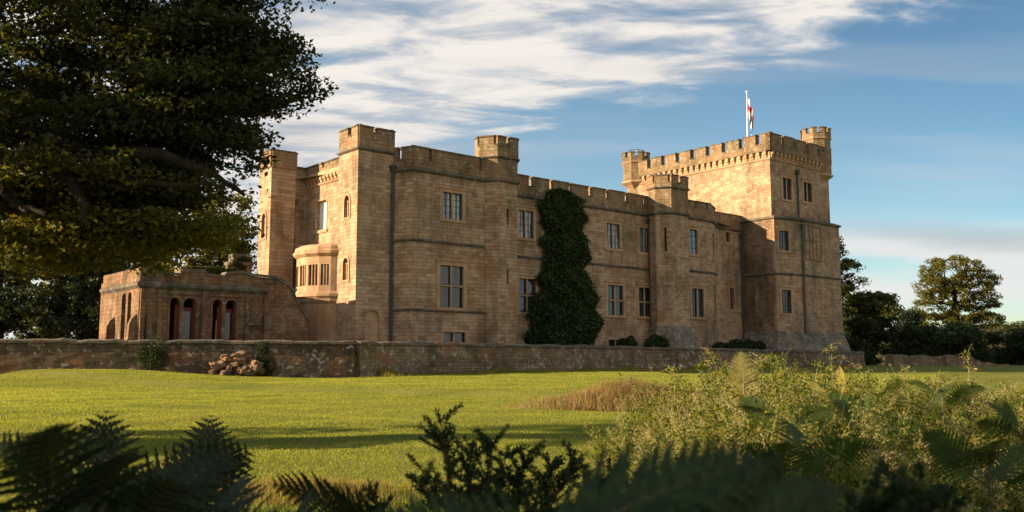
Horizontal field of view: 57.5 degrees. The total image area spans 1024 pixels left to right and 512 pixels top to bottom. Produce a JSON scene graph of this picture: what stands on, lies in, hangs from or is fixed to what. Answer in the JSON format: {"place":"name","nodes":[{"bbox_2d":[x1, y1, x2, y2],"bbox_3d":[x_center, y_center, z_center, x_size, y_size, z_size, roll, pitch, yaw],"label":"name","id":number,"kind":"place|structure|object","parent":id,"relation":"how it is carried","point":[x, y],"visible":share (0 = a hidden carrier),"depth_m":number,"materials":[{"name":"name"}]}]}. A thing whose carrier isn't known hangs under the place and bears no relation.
{"place":"outdoors","nodes":[
{"label":"outdoors","id":0,"kind":"place"},
{"bbox_2d":[353,356,359,376],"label":"terrace","id":1,"kind":"structure","parent":0,"point":[354,375],"depth_m":44.44,"materials":[{"name":"stone"}]},
{"bbox_2d":[0,263,56,342],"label":"dark shrub","id":2,"kind":"object","parent":1,"relation":"on","point":[14,295],"visible":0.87,"depth_m":55.49,"materials":[{"name":"green plant"}]},
{"bbox_2d":[8,258,117,343],"bbox_3d":[-25.573,3.000,56.341,6.214,6.481,7.818,-5,-8,35],"label":"dark shrub","id":3,"kind":"object","parent":1,"relation":"on","point":[88,321],"visible":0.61,"depth_m":54.96,"materials":[{"name":"green plant"}]},
{"bbox_2d":[0,209,152,338],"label":"golden tree","id":4,"kind":"object","parent":1,"relation":"on","point":[40,274],"visible":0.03,"depth_m":56.91,"materials":[{"name":"green plant"}]},
{"bbox_2d":[0,338,353,377],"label":"terrace wall","id":5,"kind":"structure","parent":1,"relation":"on","point":[320,359],"depth_m":42.76,"materials":[{"name":"stone"}]},
{"bbox_2d":[99,252,310,343],"bbox_3d":[-16.089,2.714,48.430,9.650,5.030,6.450,6,-9,-40],"label":"garden loggia","id":6,"kind":"object","parent":1,"relation":"on","point":[192,304],"visible":0.79,"depth_m":46.30,"materials":[{"name":"beige stone"}]},
{"bbox_2d":[182,307,193,339],"bbox_3d":[-15.858,3.684,45.456,0.650,2.350,0.060,6,-9,-40],"label":"red door","id":7,"kind":"structure","parent":6,"relation":"in","point":[185,309],"depth_m":45.63,"materials":[{"name":"paint"}]},
{"bbox_2d":[225,309,233,339],"bbox_3d":[-14.261,3.840,46.787,0.580,2.350,0.060,6,-9,-40],"label":"red door","id":8,"kind":"structure","parent":6,"relation":"in","point":[227,310],"depth_m":46.94,"materials":[{"name":"paint"}]},
{"bbox_2d":[174,254,253,277],"bbox_3d":[-16.934,2.770,52.868,4.230,5.950,1.160,6,-9,-40],"label":"chimney stack","id":9,"kind":"object","parent":1,"relation":"on","point":[248,265],"visible":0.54,"depth_m":53.81,"materials":[{"name":"stone"}]},
{"bbox_2d":[183,256,251,276],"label":"creeper","id":10,"kind":"object","parent":9,"relation":"hanging from","point":[221,269],"visible":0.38,"depth_m":53.14,"materials":[{"name":"green plant"}]},
{"bbox_2d":[257,124,850,352],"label":"castle","id":11,"kind":"structure","parent":1,"relation":"on","point":[372,236],"depth_m":59.16,"materials":[{"name":"stone"}]},
{"bbox_2d":[260,211,266,239],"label":"lancet window","id":12,"kind":"structure","parent":11,"relation":"in","point":[264,212],"depth_m":53.04,"materials":[{"name":"stone"}]},
{"bbox_2d":[293,244,338,343],"bbox_3d":[-10.986,2.565,52.194,2.296,6.200,4.464,6,-9,-40],"label":"bow window","id":13,"kind":"structure","parent":11,"relation":"in","point":[316,293],"depth_m":51.01,"materials":[{"name":"stone"}]},
{"bbox_2d":[314,197,327,233],"bbox_3d":[-10.779,-2.263,53.139,0.290,1.950,1.480,6,-9,-40],"label":"window","id":14,"kind":"structure","parent":11,"relation":"in","point":[323,205],"depth_m":53.33,"materials":[{"name":"stone"}]},
{"bbox_2d":[341,255,349,281],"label":"lancet window","id":15,"kind":"structure","parent":11,"relation":"in","point":[347,264],"depth_m":50.28,"materials":[{"name":"stone"}]},
{"bbox_2d":[343,193,350,219],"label":"lancet window","id":16,"kind":"structure","parent":11,"relation":"in","point":[347,194],"depth_m":50.65,"materials":[{"name":"stone"}]},
{"bbox_2d":[365,310,378,344],"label":"blocked doorway","id":17,"kind":"structure","parent":11,"relation":"in","point":[371,318],"depth_m":49.86,"materials":[{"name":"stone"}]},
{"bbox_2d":[436,258,468,310],"bbox_3d":[-3.362,1.625,51.902,2.240,2.820,0.260,6,-9,-40],"label":"window","id":18,"kind":"structure","parent":11,"relation":"in","point":[449,278],"depth_m":51.96,"materials":[{"name":"stone"}]},
{"bbox_2d":[439,186,467,223],"bbox_3d":[-3.347,-2.853,52.440,1.920,1.960,0.260,6,-9,-40],"label":"window","id":19,"kind":"structure","parent":11,"relation":"in","point":[450,203],"depth_m":52.47,"materials":[{"name":"stone"}]},
{"bbox_2d":[441,329,467,345],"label":"window","id":20,"kind":"structure","parent":11,"relation":"in","point":[454,335],"depth_m":51.73,"materials":[{"name":"stone"}]},
{"bbox_2d":[517,205,537,241],"bbox_3d":[0.852,-2.059,59.051,1.810,2.200,0.260,6,-9,-40],"label":"window","id":21,"kind":"structure","parent":11,"relation":"in","point":[524,218],"depth_m":59.12,"materials":[{"name":"stone"}]},
{"bbox_2d":[517,273,537,314],"bbox_3d":[0.948,2.420,58.605,1.920,2.560,0.260,6,-9,-40],"label":"window","id":22,"kind":"structure","parent":11,"relation":"in","point":[525,287],"depth_m":58.57,"materials":[{"name":"stone"}]},
{"bbox_2d":[522,334,540,343],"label":"window","id":23,"kind":"structure","parent":11,"relation":"in","point":[523,341],"depth_m":58.31,"materials":[{"name":"stone"}]},
{"bbox_2d":[521,188,604,347],"bbox_3d":[3.746,1.041,60.261,7.468,11.166,1.404,6,-9,-40],"label":"climbing ivy","id":24,"kind":"object","parent":11,"relation":"attached to","point":[568,258],"visible":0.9,"depth_m":59.91,"materials":[{"name":"green plant"}]},
{"bbox_2d":[604,218,622,251],"bbox_3d":[6.923,-1.422,64.104,1.860,2.170,0.260,6,-9,-40],"label":"window","id":25,"kind":"structure","parent":11,"relation":"in","point":[611,230],"depth_m":64.16,"materials":[{"name":"stone"}]},
{"bbox_2d":[607,337,620,348],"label":"window","id":26,"kind":"structure","parent":11,"relation":"in","point":[610,341],"depth_m":63.25,"materials":[{"name":"stone"}]},
{"bbox_2d":[605,280,626,317],"bbox_3d":[7.030,2.963,63.680,2.080,2.500,0.260,6,-9,-40],"label":"window","id":27,"kind":"structure","parent":11,"relation":"in","point":[614,300],"depth_m":63.74,"materials":[{"name":"stone"}]},
{"bbox_2d":[637,223,648,254],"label":"window","id":28,"kind":"structure","parent":11,"relation":"in","point":[642,232],"depth_m":66.11,"materials":[{"name":"stone"}]},
{"bbox_2d":[636,283,649,318],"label":"window","id":29,"kind":"structure","parent":11,"relation":"in","point":[643,306],"depth_m":65.57,"materials":[{"name":"stone"}]},
{"bbox_2d":[688,225,700,256],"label":"window","id":30,"kind":"structure","parent":11,"relation":"in","point":[691,233],"depth_m":67.88,"materials":[{"name":"stone"}]},
{"bbox_2d":[689,284,706,319],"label":"window","id":31,"kind":"structure","parent":11,"relation":"in","point":[696,307],"depth_m":67.50,"materials":[{"name":"stone"}]},
{"bbox_2d":[712,231,715,260],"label":"window","id":32,"kind":"structure","parent":11,"relation":"in","point":[714,259],"depth_m":69.33,"materials":[{"name":"stone"}]},
{"bbox_2d":[713,283,717,320],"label":"window","id":33,"kind":"structure","parent":11,"relation":"in","point":[715,319],"depth_m":68.98,"materials":[{"name":"stone"}]},
{"bbox_2d":[724,230,731,244],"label":"window","id":34,"kind":"structure","parent":11,"relation":"in","point":[726,234],"depth_m":73.22,"materials":[{"name":"stone"}]},
{"bbox_2d":[729,286,736,311],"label":"window","id":35,"kind":"structure","parent":11,"relation":"in","point":[730,287],"depth_m":72.91,"materials":[{"name":"stone"}]},
{"bbox_2d":[746,91,747,136],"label":"flagpole","id":36,"kind":"object","parent":11,"relation":"on","point":[747,116],"visible":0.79,"depth_m":78.01,"materials":[{"name":"white metal"}]},
{"bbox_2d":[747,97,753,135],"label":"flag","id":37,"kind":"object","parent":36,"relation":"hanging from","point":[750,114],"visible":1,"depth_m":78.10,"materials":[{"name":"fabric"}]},
{"bbox_2d":[776,226,791,252],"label":"window","id":38,"kind":"structure","parent":11,"relation":"in","point":[782,236],"depth_m":72.38,"materials":[{"name":"stone"}]},
{"bbox_2d":[779,286,794,315],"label":"window","id":39,"kind":"structure","parent":11,"relation":"in","point":[785,308],"depth_m":71.87,"materials":[{"name":"stone"}]},
{"bbox_2d":[780,173,794,202],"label":"window","id":40,"kind":"structure","parent":11,"relation":"in","point":[785,183],"depth_m":74.01,"materials":[{"name":"stone"}]},
{"bbox_2d":[801,177,814,204],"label":"window","id":41,"kind":"structure","parent":11,"relation":"in","point":[806,189],"depth_m":75.84,"materials":[{"name":"stone"}]},
{"bbox_2d":[804,224,821,261],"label":"blind window","id":42,"kind":"structure","parent":11,"relation":"in","point":[808,225],"depth_m":74.19,"materials":[{"name":"stone"}]},
{"bbox_2d":[815,287,827,316],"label":"blind window","id":43,"kind":"structure","parent":11,"relation":"in","point":[816,288],"depth_m":74.17,"materials":[{"name":"stone"}]},
{"bbox_2d":[354,340,864,376],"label":"terrace wall","id":44,"kind":"structure","parent":1,"relation":"on","point":[418,358],"depth_m":51.70,"materials":[{"name":"stone"}]},
{"bbox_2d":[616,335,637,345],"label":"bush","id":45,"kind":"object","parent":1,"relation":"on","point":[629,340],"visible":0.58,"depth_m":62.42,"materials":[{"name":"green plant"}]},
{"bbox_2d":[643,334,669,349],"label":"bush","id":46,"kind":"object","parent":1,"relation":"on","point":[655,340],"visible":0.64,"depth_m":64.06,"materials":[{"name":"green plant"}]},
{"bbox_2d":[711,339,752,350],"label":"bush","id":47,"kind":"object","parent":1,"relation":"on","point":[736,343],"visible":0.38,"depth_m":67.66,"materials":[{"name":"green plant"}]},
{"bbox_2d":[745,339,765,351],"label":"bush","id":48,"kind":"object","parent":1,"relation":"on","point":[758,344],"visible":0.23,"depth_m":70.75,"materials":[{"name":"green plant"}]},
{"bbox_2d":[0,365,1023,511],"bbox_3d":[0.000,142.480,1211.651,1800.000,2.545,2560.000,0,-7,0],"label":"lawn","id":49,"kind":"structure","parent":0,"point":[1013,375],"depth_m":24.00,"materials":[{"name":"green plant"}]},
{"bbox_2d":[0,215,47,338],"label":"golden tree","id":50,"kind":"object","parent":49,"relation":"on","point":[6,270],"visible":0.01,"depth_m":59.49,"materials":[{"name":"green plant"}]},
{"bbox_2d":[1,217,92,342],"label":"golden tree","id":51,"kind":"object","parent":49,"relation":"on","point":[45,286],"visible":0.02,"depth_m":77.62,"materials":[{"name":"green plant"}]},
{"bbox_2d":[68,500,129,511],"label":"fern","id":52,"kind":"object","parent":49,"relation":"on","point":[88,508],"visible":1,"depth_m":1.74,"materials":[{"name":"green plant"}]},
{"bbox_2d":[0,421,239,511],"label":"fern","id":53,"kind":"object","parent":49,"relation":"on","point":[159,493],"visible":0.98,"depth_m":1.89,"materials":[{"name":"green plant"}]},
{"bbox_2d":[0,411,255,511],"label":"fern","id":54,"kind":"object","parent":49,"relation":"on","point":[111,432],"visible":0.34,"depth_m":3.11,"materials":[{"name":"green plant"}]},
{"bbox_2d":[134,334,169,370],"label":"shrub","id":55,"kind":"object","parent":49,"relation":"on","point":[149,354],"depth_m":42.20,"materials":[{"name":"green plant"}]},
{"bbox_2d":[0,0,338,278],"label":"spreading tree","id":56,"kind":"object","parent":49,"relation":"on","point":[219,60],"visible":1,"depth_m":14.95,"materials":[{"name":"green plant"}]},
{"bbox_2d":[143,446,219,511],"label":"fern","id":57,"kind":"object","parent":49,"relation":"on","point":[177,460],"visible":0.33,"depth_m":2.97,"materials":[{"name":"green plant"}]},
{"bbox_2d":[158,192,258,276],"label":"golden tree","id":58,"kind":"object","parent":49,"relation":"on","point":[246,247],"visible":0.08,"depth_m":69.59,"materials":[{"name":"green plant"}]},
{"bbox_2d":[208,369,215,373],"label":"fallen stone","id":59,"kind":"object","parent":49,"relation":"on","point":[211,371],"visible":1,"depth_m":41.92,"materials":[{"name":"beige stone"}]},
{"bbox_2d":[212,360,226,369],"bbox_3d":[-13.269,4.933,42.359,0.632,0.339,0.443,-22,16,-6],"label":"fallen stone","id":60,"kind":"object","parent":59,"relation":"on","point":[219,363],"visible":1,"depth_m":42.20,"materials":[{"name":"beige stone"}]},
{"bbox_2d":[161,415,264,511],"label":"fern","id":61,"kind":"object","parent":49,"relation":"on","point":[205,430],"visible":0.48,"depth_m":4.00,"materials":[{"name":"green plant"}]},
{"bbox_2d":[219,369,230,375],"bbox_3d":[-12.968,5.295,42.127,0.536,0.242,0.499,-25,-5,-47],"label":"fallen stone","id":62,"kind":"object","parent":49,"relation":"on","point":[225,372],"visible":0.81,"depth_m":41.96,"materials":[{"name":"beige stone"}]},
{"bbox_2d":[237,368,249,375],"bbox_3d":[-12.153,5.253,42.375,0.691,0.301,0.437,10,4,-10],"label":"fallen stone","id":63,"kind":"object","parent":49,"relation":"on","point":[247,372],"visible":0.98,"depth_m":42.20,"materials":[{"name":"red stone"}]},
{"bbox_2d":[160,473,350,511],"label":"fern","id":64,"kind":"object","parent":49,"relation":"on","point":[234,490],"visible":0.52,"depth_m":2.54,"materials":[{"name":"green plant"}]},
{"bbox_2d":[251,365,264,374],"bbox_3d":[-11.622,5.195,42.531,0.495,0.380,0.655,-10,-33,23],"label":"fallen stone","id":65,"kind":"object","parent":49,"relation":"on","point":[258,369],"visible":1,"depth_m":42.33,"materials":[{"name":"beige stone"}]},
{"bbox_2d":[248,360,263,366],"bbox_3d":[-11.743,4.966,42.708,0.628,0.388,0.515,-15,-30,39],"label":"fallen stone","id":66,"kind":"object","parent":65,"relation":"on","point":[256,362],"visible":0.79,"depth_m":42.52,"materials":[{"name":"beige stone"}]},
{"bbox_2d":[255,341,276,376],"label":"shrub","id":67,"kind":"object","parent":49,"relation":"on","point":[261,353],"depth_m":42.93,"materials":[{"name":"green plant"}]},
{"bbox_2d":[267,469,383,511],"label":"fern","id":68,"kind":"object","parent":49,"relation":"on","point":[339,497],"visible":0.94,"depth_m":3.08,"materials":[{"name":"green plant"}]},
{"bbox_2d":[219,473,462,511],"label":"brown grass clump","id":69,"kind":"object","parent":49,"relation":"on","point":[351,484],"visible":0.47,"depth_m":10.64,"materials":[{"name":"brown plant"}]},
{"bbox_2d":[296,487,408,511],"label":"fern","id":70,"kind":"object","parent":49,"relation":"on","point":[304,507],"visible":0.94,"depth_m":2.05,"materials":[{"name":"green plant"}]},
{"bbox_2d":[355,401,630,511],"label":"juniper","id":71,"kind":"object","parent":49,"relation":"on","point":[499,477],"visible":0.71,"depth_m":3.94,"materials":[{"name":"green plant"}]},
{"bbox_2d":[240,436,773,511],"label":"fern","id":72,"kind":"object","parent":49,"relation":"on","point":[682,480],"visible":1,"depth_m":1.06,"materials":[{"name":"green plant"}]},
{"bbox_2d":[470,375,707,412],"bbox_3d":[3.301,3.773,26.119,8.900,1.108,4.381,0,-7,0],"label":"brown grass clump","id":73,"kind":"object","parent":49,"relation":"on","point":[606,396],"visible":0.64,"depth_m":25.68,"materials":[{"name":"plant"}]},
{"bbox_2d":[359,363,854,377],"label":"rough grass","id":74,"kind":"structure","parent":49,"relation":"on","point":[391,373],"depth_m":51.05,"materials":[{"name":"plant"}]},
{"bbox_2d":[377,461,844,511],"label":"fern","id":75,"kind":"object","parent":49,"relation":"on","point":[794,491],"visible":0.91,"depth_m":1.03,"materials":[{"name":"green plant"}]},
{"bbox_2d":[435,444,807,511],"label":"juniper","id":76,"kind":"object","parent":49,"relation":"on","point":[519,492],"visible":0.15,"depth_m":2.53,"materials":[{"name":"green plant"}]},
{"bbox_2d":[651,363,695,449],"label":"tall weed","id":77,"kind":"object","parent":49,"relation":"on","point":[672,368],"visible":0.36,"depth_m":8.91,"materials":[{"name":"green plant"}]},
{"bbox_2d":[713,351,772,419],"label":"bracken","id":78,"kind":"object","parent":49,"relation":"on","point":[742,364],"visible":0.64,"depth_m":8.54,"materials":[{"name":"plant"}]},
{"bbox_2d":[736,395,832,444],"bbox_3d":[1.931,1.632,6.406,0.564,1.337,0.691,5,-8,-35],"label":"bracken","id":79,"kind":"object","parent":49,"relation":"on","point":[749,405],"visible":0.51,"depth_m":6.50,"materials":[{"name":"green plant"}]},
{"bbox_2d":[560,347,1023,511],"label":"undergrowth","id":80,"kind":"object","parent":49,"relation":"on","point":[719,422],"visible":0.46,"depth_m":7.55,"materials":[{"name":"green plant"}]},
{"bbox_2d":[731,420,879,503],"bbox_3d":[1.561,1.521,4.880,0.655,1.284,0.668,2,-7,-14],"label":"bracken","id":81,"kind":"object","parent":49,"relation":"on","point":[849,450],"visible":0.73,"depth_m":4.82,"materials":[{"name":"green plant"}]},
{"bbox_2d":[807,339,843,423],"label":"tall weed","id":82,"kind":"object","parent":49,"relation":"on","point":[829,359],"visible":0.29,"depth_m":9.32,"materials":[{"name":"green plant"}]},
{"bbox_2d":[807,366,854,434],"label":"bracken","id":83,"kind":"object","parent":49,"relation":"on","point":[841,372],"visible":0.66,"depth_m":8.80,"materials":[{"name":"plant"}]},
{"bbox_2d":[734,446,972,511],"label":"juniper","id":84,"kind":"object","parent":49,"relation":"on","point":[917,498],"visible":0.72,"depth_m":1.71,"materials":[{"name":"green plant"}]},
{"bbox_2d":[839,236,874,329],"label":"pine tree","id":85,"kind":"object","parent":49,"relation":"on","point":[847,286],"visible":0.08,"depth_m":94.60,"materials":[{"name":"green plant"}]},
{"bbox_2d":[843,313,882,364],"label":"bushy tree","id":86,"kind":"object","parent":49,"relation":"on","point":[857,331],"visible":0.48,"depth_m":90.73,"materials":[{"name":"green plant"}]},
{"bbox_2d":[826,379,921,445],"bbox_3d":[2.744,1.661,7.047,0.684,1.457,0.582,-3,-7,23],"label":"bracken","id":87,"kind":"object","parent":49,"relation":"on","point":[843,402],"visible":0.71,"depth_m":7.05,"materials":[{"name":"green plant"}]},
{"bbox_2d":[842,289,906,356],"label":"bushy tree","id":88,"kind":"object","parent":49,"relation":"on","point":[883,308],"visible":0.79,"depth_m":95.59,"materials":[{"name":"green plant"}]},
{"bbox_2d":[882,306,926,364],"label":"bushy tree","id":89,"kind":"object","parent":49,"relation":"on","point":[913,318],"visible":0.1,"depth_m":100.80,"materials":[{"name":"green plant"}]},
{"bbox_2d":[885,354,943,365],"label":"ruined wall","id":90,"kind":"structure","parent":49,"relation":"on","point":[906,360],"depth_m":81.71,"materials":[{"name":"stone"}]},
{"bbox_2d":[888,322,950,356],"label":"bushy tree","id":91,"kind":"object","parent":49,"relation":"on","point":[912,340],"visible":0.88,"depth_m":90.91,"materials":[{"name":"green plant"}]},
{"bbox_2d":[895,379,985,435],"bbox_3d":[3.534,1.744,7.763,0.685,1.442,0.614,0,-7,0],"label":"bracken","id":92,"kind":"object","parent":49,"relation":"on","point":[962,393],"visible":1,"depth_m":7.71,"materials":[{"name":"green plant"}]},
{"bbox_2d":[908,254,1007,344],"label":"oak tree","id":93,"kind":"object","parent":49,"relation":"on","point":[958,286],"visible":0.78,"depth_m":109.09,"materials":[{"name":"green plant"}]},
{"bbox_2d":[933,344,986,460],"bbox_3d":[3.900,1.623,8.039,0.502,1.733,0.360,-3,-7,21],"label":"tall weed","id":94,"kind":"object","parent":49,"relation":"on","point":[975,405],"visible":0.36,"depth_m":8.09,"materials":[{"name":"green plant"}]},
{"bbox_2d":[938,319,985,360],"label":"bushy tree","id":95,"kind":"object","parent":49,"relation":"on","point":[962,324],"visible":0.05,"depth_m":101.73,"materials":[{"name":"green plant"}]},
{"bbox_2d":[934,324,997,362],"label":"bushy tree","id":96,"kind":"object","parent":49,"relation":"on","point":[955,343],"visible":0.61,"depth_m":92.50,"materials":[{"name":"green plant"}]},
{"bbox_2d":[921,427,1023,511],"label":"bracken","id":97,"kind":"object","parent":49,"relation":"on","point":[940,449],"visible":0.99,"depth_m":5.14,"materials":[{"name":"green plant"}]},
{"bbox_2d":[942,355,1016,365],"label":"ruined wall","id":98,"kind":"structure","parent":49,"relation":"on","point":[951,360],"depth_m":84.94,"materials":[{"name":"stone"}]},
{"bbox_2d":[977,398,1023,442],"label":"bracken","id":99,"kind":"object","parent":49,"relation":"on","point":[1008,414],"visible":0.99,"depth_m":6.21,"materials":[{"name":"green plant"}]},
{"bbox_2d":[983,324,1023,364],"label":"bushy tree","id":100,"kind":"object","parent":49,"relation":"on","point":[996,336],"visible":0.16,"depth_m":102.27,"materials":[{"name":"green plant"}]},
{"bbox_2d":[993,328,1023,364],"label":"bushy tree","id":101,"kind":"object","parent":49,"relation":"on","point":[1014,351],"visible":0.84,"depth_m":93.93,"materials":[{"name":"green plant"}]},
{"bbox_2d":[1003,320,1023,329],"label":"bushy tree","id":102,"kind":"object","parent":49,"relation":"on","point":[1017,322],"visible":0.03,"depth_m":119.60,"materials":[{"name":"green plant"}]},
{"bbox_2d":[1003,388,1023,444],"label":"tall weed","id":103,"kind":"object","parent":49,"relation":"on","point":[1022,422],"visible":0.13,"depth_m":7.86,"materials":[{"name":"green plant"}]},
{"bbox_2d":[0,0,1023,342],"label":"sky","id":104,"kind":"structure","parent":0,"point":[921,102],"materials":[{"name":"blue"}]},
{"bbox_2d":[864,324,1011,364],"bbox_3d":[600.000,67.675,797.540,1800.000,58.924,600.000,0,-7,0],"label":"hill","id":105,"kind":"structure","parent":0,"point":[988,330],"depth_m":718.74,"materials":[{"name":"green plant"}]},
{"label":"fallen stone","id":106,"kind":"object","parent":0,"visible":0},
{"bbox_2d":[229,361,240,367],"bbox_3d":[-12.555,4.943,42.501,0.424,0.295,0.525,-16,-6,5],"label":"fallen stone","id":107,"kind":"object","parent":106,"relation":"on","point":[235,364],"visible":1,"depth_m":42.30,"materials":[{"name":"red stone"}]},
{"bbox_2d":[222,356,232,362],"bbox_3d":[-12.997,4.717,42.601,0.482,0.240,0.623,30,-14,-39],"label":"fallen stone","id":108,"kind":"object","parent":107,"relation":"on","point":[227,359],"visible":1,"depth_m":42.38,"materials":[{"name":"beige stone"}]},
{"bbox_2d":[233,357,245,364],"bbox_3d":[-12.462,4.773,42.668,0.613,0.364,0.470,5,8,-24],"label":"fallen stone","id":109,"kind":"object","parent":107,"relation":"on","point":[242,360],"visible":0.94,"depth_m":42.52,"materials":[{"name":"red stone"}]},
{"bbox_2d":[236,350,247,355],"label":"fallen stone","id":110,"kind":"object","parent":109,"relation":"on","point":[243,352],"visible":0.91,"depth_m":42.83,"materials":[{"name":"beige stone"}]}
]}

